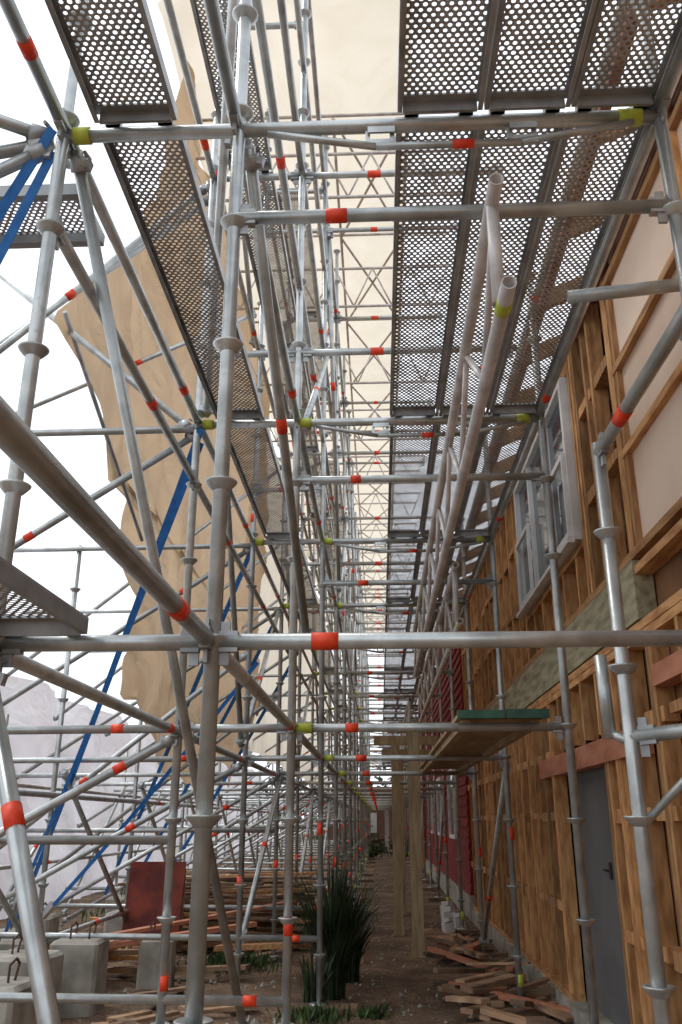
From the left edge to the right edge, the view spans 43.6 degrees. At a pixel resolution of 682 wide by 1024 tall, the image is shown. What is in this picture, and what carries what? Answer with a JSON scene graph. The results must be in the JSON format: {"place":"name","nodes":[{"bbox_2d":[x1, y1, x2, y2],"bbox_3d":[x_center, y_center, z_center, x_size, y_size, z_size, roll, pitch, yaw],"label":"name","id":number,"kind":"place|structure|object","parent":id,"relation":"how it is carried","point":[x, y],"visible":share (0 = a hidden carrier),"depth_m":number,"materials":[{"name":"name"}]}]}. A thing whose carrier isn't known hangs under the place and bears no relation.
{"place":"outdoors","nodes":[
{"label":"outdoors","id":0,"kind":"place"},
{"bbox_2d":[0,822,564,1023],"bbox_3d":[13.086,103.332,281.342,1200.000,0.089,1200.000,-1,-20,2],"label":"ground","id":1,"kind":"structure","parent":0,"point":[418,980],"depth_m":8.14,"materials":[{"name":"brown soil"}]},
{"bbox_2d":[0,918,15,931],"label":"concrete block","id":2,"kind":"object","parent":1,"relation":"on","point":[11,929],"depth_m":7.80,"materials":[{"name":"grey concrete"}]},
{"bbox_2d":[0,957,36,1023],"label":"concrete block","id":3,"kind":"object","parent":1,"relation":"on","point":[17,1013],"depth_m":4.81,"materials":[{"name":"grey concrete"}]},
{"bbox_2d":[0,931,56,949],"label":"concrete block","id":4,"kind":"object","parent":1,"relation":"on","point":[5,944],"depth_m":6.95,"materials":[{"name":"grey concrete"}]},
{"bbox_2d":[0,933,63,1006],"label":"concrete block","id":5,"kind":"object","parent":1,"relation":"on","point":[8,957],"depth_m":5.93,"materials":[{"name":"grey concrete"}]},
{"bbox_2d":[8,902,59,932],"bbox_3d":[-3.178,4.359,8.789,0.421,0.627,0.421,1,-20,-2],"label":"concrete block","id":6,"kind":"object","parent":1,"relation":"on","point":[51,922],"depth_m":8.77,"materials":[{"name":"grey concrete"}]},
{"bbox_2d":[49,921,109,1017],"bbox_3d":[-2.073,3.591,6.727,0.394,0.666,0.394,-1,-20,2],"label":"concrete block","id":7,"kind":"object","parent":1,"relation":"on","point":[85,963],"depth_m":6.57,"materials":[{"name":"grey concrete"}]},
{"bbox_2d":[103,886,125,932],"bbox_3d":[-2.773,5.170,11.031,0.462,0.626,0.462,-1,-20,2],"label":"concrete block","id":8,"kind":"object","parent":1,"relation":"on","point":[110,900],"depth_m":10.87,"materials":[{"name":"grey concrete"}]},
{"bbox_2d":[104,899,138,946],"bbox_3d":[-2.435,4.712,9.691,0.414,0.576,0.414,-1,-20,2],"label":"concrete block","id":9,"kind":"object","parent":1,"relation":"on","point":[114,925],"depth_m":9.53,"materials":[{"name":"grey concrete"}]},
{"bbox_2d":[0,676,273,919],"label":"white shrink wrap fence","id":10,"kind":"object","parent":1,"relation":"on","point":[38,705],"visible":0.21,"depth_m":17.71,"materials":[{"name":"white plastic"}]},
{"bbox_2d":[136,922,176,989],"bbox_3d":[-1.673,4.033,7.772,0.301,0.547,0.301,1,-20,-2],"label":"concrete block","id":11,"kind":"object","parent":1,"relation":"on","point":[148,964],"depth_m":7.62,"materials":[{"name":"grey concrete"}]},
{"bbox_2d":[89,870,316,1023],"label":"scrap timber pile","id":12,"kind":"object","parent":1,"relation":"on","point":[264,893],"visible":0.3,"depth_m":9.69,"materials":[{"name":"brown wood"}]},
{"bbox_2d":[48,901,294,949],"bbox_3d":[-1.421,3.977,8.143,0.649,0.265,3.302,-17,-26,38],"label":"timber plank","id":13,"kind":"object","parent":12,"relation":"on","point":[123,943],"visible":0.39,"depth_m":8.07,"materials":[{"name":"brown wood"}]},
{"bbox_2d":[60,897,402,1023],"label":"weeds","id":14,"kind":"object","parent":1,"relation":"on","point":[316,1013],"visible":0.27,"depth_m":6.43,"materials":[{"name":"green plant"}]},
{"bbox_2d":[5,870,516,1023],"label":"rubble","id":15,"kind":"object","parent":1,"relation":"on","point":[350,998],"visible":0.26,"depth_m":8.07,"materials":[{"name":"concrete"}]},
{"bbox_2d":[281,943,344,1002],"bbox_3d":[-0.191,3.709,6.858,0.478,0.494,0.468,-14,-24,33],"label":"flax plant","id":16,"kind":"object","parent":1,"relation":"on","point":[309,981],"visible":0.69,"depth_m":6.79,"materials":[{"name":"green plant"}]},
{"bbox_2d":[265,762,391,842],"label":"distant trees","id":17,"kind":"object","parent":1,"relation":"on","point":[379,778],"visible":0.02,"depth_m":50.93,"materials":[{"name":"green plant"}]},
{"bbox_2d":[253,847,409,999],"bbox_3d":[-0.118,3.530,7.378,1.779,1.184,1.423,9,-22,-23],"label":"flax plant","id":18,"kind":"object","parent":1,"relation":"on","point":[339,931],"visible":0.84,"depth_m":7.23,"materials":[{"name":"green plant"}]},
{"bbox_2d":[0,0,681,1023],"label":"scaffolding","id":19,"kind":"object","parent":1,"relation":"on","point":[228,132],"visible":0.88,"depth_m":4.16,"materials":[{"name":"metal"}]},
{"bbox_2d":[0,152,53,264],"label":"ratchet strap","id":20,"kind":"object","parent":19,"relation":"attached to","point":[24,207],"visible":0.98,"depth_m":3.19,"materials":[{"name":"blue fabric"}]},
{"bbox_2d":[0,126,56,221],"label":"ratchet strap","id":21,"kind":"object","parent":19,"relation":"attached to","point":[21,178],"visible":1,"depth_m":3.20,"materials":[{"name":"blue fabric"}]},
{"bbox_2d":[4,442,203,931],"bbox_3d":[-1.861,1.572,6.396,0.096,3.218,3.585,13,-24,-31],"label":"ratchet strap","id":22,"kind":"object","parent":19,"relation":"attached to","point":[13,905],"visible":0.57,"depth_m":6.20,"materials":[{"name":"blue fabric"}]},
{"bbox_2d":[17,427,203,919],"bbox_3d":[-2.081,1.808,7.089,0.098,3.358,5.162,10,-22,-26],"label":"ratchet strap","id":23,"kind":"object","parent":19,"relation":"attached to","point":[183,475],"visible":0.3,"depth_m":6.26,"materials":[{"name":"fabric"}]},
{"bbox_2d":[42,661,258,919],"bbox_3d":[-1.812,2.627,7.769,2.671,2.275,0.081,-13,-24,32],"label":"ratchet strap","id":24,"kind":"object","parent":19,"relation":"attached to","point":[49,908],"visible":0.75,"depth_m":7.79,"materials":[{"name":"blue fabric"}]},
{"bbox_2d":[122,862,185,951],"bbox_3d":[-1.987,4.204,9.089,0.600,0.883,0.279,-1,-20,2],"label":"red plywood sheet","id":25,"kind":"object","parent":19,"relation":"attached to","point":[144,900],"visible":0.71,"depth_m":9.11,"materials":[{"name":"red wood"}]},
{"bbox_2d":[54,61,269,786],"bbox_3d":[-1.894,-0.604,12.119,0.398,8.615,11.807,-1,-20,2],"label":"tan tarpaulin","id":26,"kind":"object","parent":19,"relation":"hanging from","point":[147,684],"visible":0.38,"depth_m":9.64,"materials":[{"name":"beige fabric"}]},
{"bbox_2d":[104,548,249,894],"bbox_3d":[-1.933,2.659,9.515,0.098,3.308,5.141,10,-22,-25],"label":"ratchet strap","id":27,"kind":"object","parent":19,"relation":"attached to","point":[224,615],"visible":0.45,"depth_m":8.95,"materials":[{"name":"blue fabric"}]},
{"bbox_2d":[144,615,279,861],"bbox_3d":[-1.859,3.292,11.148,0.095,3.427,3.897,14,-24,-35],"label":"ratchet strap","id":28,"kind":"object","parent":19,"relation":"attached to","point":[254,660],"visible":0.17,"depth_m":10.80,"materials":[{"name":"fabric"}]},
{"bbox_2d":[175,653,297,861],"bbox_3d":[-1.763,4.058,13.261,0.092,3.430,3.529,17,-26,-39],"label":"ratchet strap","id":29,"kind":"object","parent":19,"relation":"attached to","point":[235,762],"visible":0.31,"depth_m":13.11,"materials":[{"name":"fabric"}]},
{"bbox_2d":[157,0,412,791],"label":"scaffold roof sheeting","id":30,"kind":"object","parent":19,"relation":"on","point":[356,45],"visible":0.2,"depth_m":13.60,"materials":[{"name":"beige plastic"}]},
{"bbox_2d":[193,112,460,655],"bbox_3d":[0.556,1.237,27.728,3.625,1.394,35.029,-1,-20,2],"label":"roof truss","id":31,"kind":"object","parent":30,"relation":"attached to","point":[338,196],"visible":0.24,"depth_m":14.74,"materials":[{"name":"metal"}]},
{"bbox_2d":[400,697,411,748],"bbox_3d":[1.337,4.927,18.380,0.066,0.501,10.000,-1,-20,2],"label":"lattice girder","id":32,"kind":"object","parent":19,"relation":"attached to","point":[407,717],"visible":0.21,"depth_m":14.94,"materials":[{"name":"metal"}]},
{"bbox_2d":[416,562,462,721],"bbox_3d":[1.075,1.903,10.173,0.066,0.501,7.500,-1,-20,2],"label":"lattice girder","id":33,"kind":"object","parent":19,"relation":"attached to","point":[455,623],"visible":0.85,"depth_m":8.53,"materials":[{"name":"metal"}]},
{"bbox_2d":[412,173,516,676],"bbox_3d":[0.676,0.392,6.241,0.066,0.446,7.550,-1,-20,2],"label":"lattice girder","id":34,"kind":"object","parent":19,"relation":"attached to","point":[500,291],"visible":0.91,"depth_m":3.61,"materials":[{"name":"metal"}]},
{"bbox_2d":[419,709,549,772],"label":"plywood platform","id":35,"kind":"structure","parent":19,"relation":"on","point":[486,744],"depth_m":5.86,"materials":[{"name":"green paint"}]},
{"bbox_2d":[427,11,681,667],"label":"fascia","id":36,"kind":"structure","parent":19,"relation":"attached to","point":[614,81],"depth_m":4.64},
{"bbox_2d":[431,0,678,663],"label":"rafters","id":37,"kind":"object","parent":36,"relation":"attached to","point":[600,143],"visible":0.05,"depth_m":6.49,"materials":[{"name":"brown wood"}]},
{"bbox_2d":[458,22,637,578],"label":"battens","id":38,"kind":"object","parent":37,"relation":"on","point":[609,108],"visible":0.02,"depth_m":4.88,"materials":[{"name":"brown wood"}]},
{"bbox_2d":[597,302,616,448],"bbox_3d":[2.812,-0.557,10.184,1.800,0.780,21.000,-1,-20,2],"label":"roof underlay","id":39,"kind":"object","parent":38,"relation":"on","point":[602,337],"depth_m":7.13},
{"bbox_2d":[298,874,412,982],"bbox_3d":[0.079,3.875,8.005,1.472,0.962,1.061,-4,-20,12],"label":"flax plant","id":40,"kind":"object","parent":1,"relation":"on","point":[353,975],"visible":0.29,"depth_m":7.93,"materials":[{"name":"green plant"}]},
{"bbox_2d":[325,825,409,861],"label":"garden shrubs","id":41,"kind":"object","parent":1,"relation":"on","point":[373,851],"visible":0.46,"depth_m":34.01,"materials":[{"name":"green plant"}]},
{"bbox_2d":[385,810,388,850],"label":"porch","id":42,"kind":"object","parent":1,"relation":"on","point":[386,826],"visible":0.1,"depth_m":41.21,"materials":[{"name":"grey wood"}]},
{"bbox_2d":[374,736,437,935],"bbox_3d":[0.910,4.352,11.582,0.900,2.540,0.140,-1,-20,2],"label":"timber post","id":43,"kind":"object","parent":1,"relation":"on","point":[395,742],"visible":0.81,"depth_m":11.58,"materials":[{"name":"wood"}]},
{"bbox_2d":[381,749,431,914],"bbox_3d":[1.125,5.167,13.832,0.900,2.540,0.140,-1,-20,2],"label":"timber post","id":44,"kind":"object","parent":1,"relation":"on","point":[404,752],"visible":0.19,"depth_m":13.83,"materials":[{"name":"brown wood"}]},
{"bbox_2d":[405,720,426,868],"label":"wall","id":45,"kind":"structure","parent":1,"relation":"on","point":[425,824],"depth_m":25.61,"materials":[{"name":"brown wood"}]},
{"bbox_2d":[404,745,423,867],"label":"studs","id":46,"kind":"object","parent":45,"relation":"attached to","point":[421,813],"visible":0.04,"depth_m":26.15,"materials":[{"name":"brown wood"}]},
{"bbox_2d":[387,722,450,957],"bbox_3d":[1.012,3.737,9.884,0.900,2.540,0.150,-1,-20,2],"label":"timber post","id":47,"kind":"object","parent":1,"relation":"on","point":[418,946],"visible":0.81,"depth_m":9.78,"materials":[{"name":"brown wood"}]},
{"bbox_2d":[441,917,454,933],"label":"bucket","id":48,"kind":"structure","parent":1,"relation":"on","point":[447,925],"depth_m":10.97,"materials":[{"name":"paint"}]},
{"bbox_2d":[440,906,454,921],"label":"bucket","id":49,"kind":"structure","parent":48,"relation":"on","point":[446,911],"depth_m":11.92,"materials":[{"name":"paint"}]},
{"bbox_2d":[440,900,452,910],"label":"bucket","id":50,"kind":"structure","parent":49,"relation":"on","point":[445,903],"depth_m":12.88,"materials":[{"name":"paint"}]},
{"bbox_2d":[426,859,474,920],"bbox_3d":[3.150,8.129,18.814,1.890,0.360,13.050,-1,-20,2],"label":"footing","id":51,"kind":"object","parent":1,"relation":"on","point":[468,902],"visible":0.21,"depth_m":15.19,"materials":[{"name":"concrete"}]},
{"bbox_2d":[423,631,473,894],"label":"weatherboards","id":52,"kind":"object","parent":51,"relation":"on","point":[466,838],"visible":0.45,"depth_m":15.11,"materials":[{"name":"red wood"}]},
{"bbox_2d":[429,769,456,838],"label":"window frames","id":53,"kind":"structure","parent":52,"relation":"attached to","point":[453,836],"depth_m":18.18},
{"bbox_2d":[429,776,453,832],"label":"window panes","id":54,"kind":"object","parent":53,"relation":"in","point":[451,807],"visible":0.52,"depth_m":16.08,"materials":[{"name":"grey glass"}]},
{"bbox_2d":[445,560,656,769],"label":"treated rim beam","id":55,"kind":"structure","parent":52,"relation":"attached to","point":[538,678],"depth_m":5.55,"materials":[{"name":"wood"}]},
{"bbox_2d":[452,912,464,928],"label":"bucket","id":56,"kind":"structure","parent":1,"relation":"on","point":[456,918],"depth_m":11.43,"materials":[{"name":"paint"}]},
{"bbox_2d":[423,928,573,1023],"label":"scrap timber pile","id":57,"kind":"object","parent":1,"relation":"on","point":[489,994],"visible":0.91,"depth_m":6.80,"materials":[{"name":"brown wood"}]},
{"bbox_2d":[472,908,612,1023],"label":"footing","id":58,"kind":"object","parent":1,"relation":"on","point":[579,1012],"visible":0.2,"depth_m":7.35,"materials":[{"name":"concrete"}]},
{"bbox_2d":[473,89,681,1001],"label":"plates","id":59,"kind":"object","parent":58,"relation":"on","point":[657,547],"visible":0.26,"depth_m":4.40,"materials":[{"name":"brown wood"}]},
{"bbox_2d":[513,377,582,618],"bbox_3d":[1.620,0.000,6.903,0.150,1.240,2.270,-1,-20,2],"label":"frame","id":60,"kind":"object","parent":59,"relation":"attached to","point":[573,536],"visible":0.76,"depth_m":6.42,"materials":[{"name":"white paint"}]},
{"bbox_2d":[519,400,566,593],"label":"panes","id":61,"kind":"object","parent":60,"relation":"attached to","point":[555,441],"visible":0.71,"depth_m":6.91,"materials":[{"name":"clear glass"}]},
{"bbox_2d":[460,104,681,1023],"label":"studs","id":62,"kind":"object","parent":59,"relation":"attached to","point":[549,931],"visible":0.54,"depth_m":5.78,"materials":[{"name":"brown wood"}]},
{"bbox_2d":[538,648,681,778],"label":"primed lintel","id":63,"kind":"structure","parent":62,"relation":"attached to","point":[666,671],"depth_m":5.11,"materials":[{"name":"wood"}]},
{"bbox_2d":[608,80,681,536],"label":"cream lining boards","id":64,"kind":"object","parent":59,"relation":"attached to","point":[657,457],"visible":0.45,"depth_m":4.26,"materials":[{"name":"beige wood"}]},
{"bbox_2d":[577,766,629,1023],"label":"grey door board","id":65,"kind":"object","parent":58,"relation":"on","point":[611,985],"depth_m":5.68,"materials":[{"name":"grey wood"}]},
{"bbox_2d":[603,862,613,879],"bbox_3d":[1.714,2.304,5.484,0.034,0.100,0.120,-1,-20,2],"label":"door handle","id":66,"kind":"object","parent":65,"relation":"attached to","point":[610,870],"visible":1,"depth_m":5.44,"materials":[{"name":"black metal"}]},
{"bbox_2d":[594,549,681,738],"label":"wall","id":67,"kind":"structure","parent":1,"relation":"on","point":[667,577],"depth_m":4.28,"materials":[{"name":"brown wood"}]},
{"bbox_2d":[564,474,628,934],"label":"studs","id":68,"kind":"object","parent":67,"relation":"attached to","point":[624,520],"visible":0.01,"depth_m":9.76,"materials":[{"name":"brown wood"}]},
{"bbox_2d":[642,647,681,974],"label":"building paper","id":69,"kind":"object","parent":67,"relation":"attached to","point":[677,687],"depth_m":4.32,"materials":[{"name":"paper"}]},
{"bbox_2d":[0,0,680,821],"label":"sky","id":70,"kind":"structure","parent":0,"point":[21,99],"materials":[{"name":"white"}]},
{"bbox_2d":[317,787,392,848],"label":"building","id":71,"kind":"structure","parent":0,"point":[380,820],"depth_m":45.06,"materials":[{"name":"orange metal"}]},
{"bbox_2d":[371,813,376,832],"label":"window","id":72,"kind":"structure","parent":71,"relation":"attached to","point":[374,822],"depth_m":44.98,"materials":[{"name":"white glass"}]}
]}

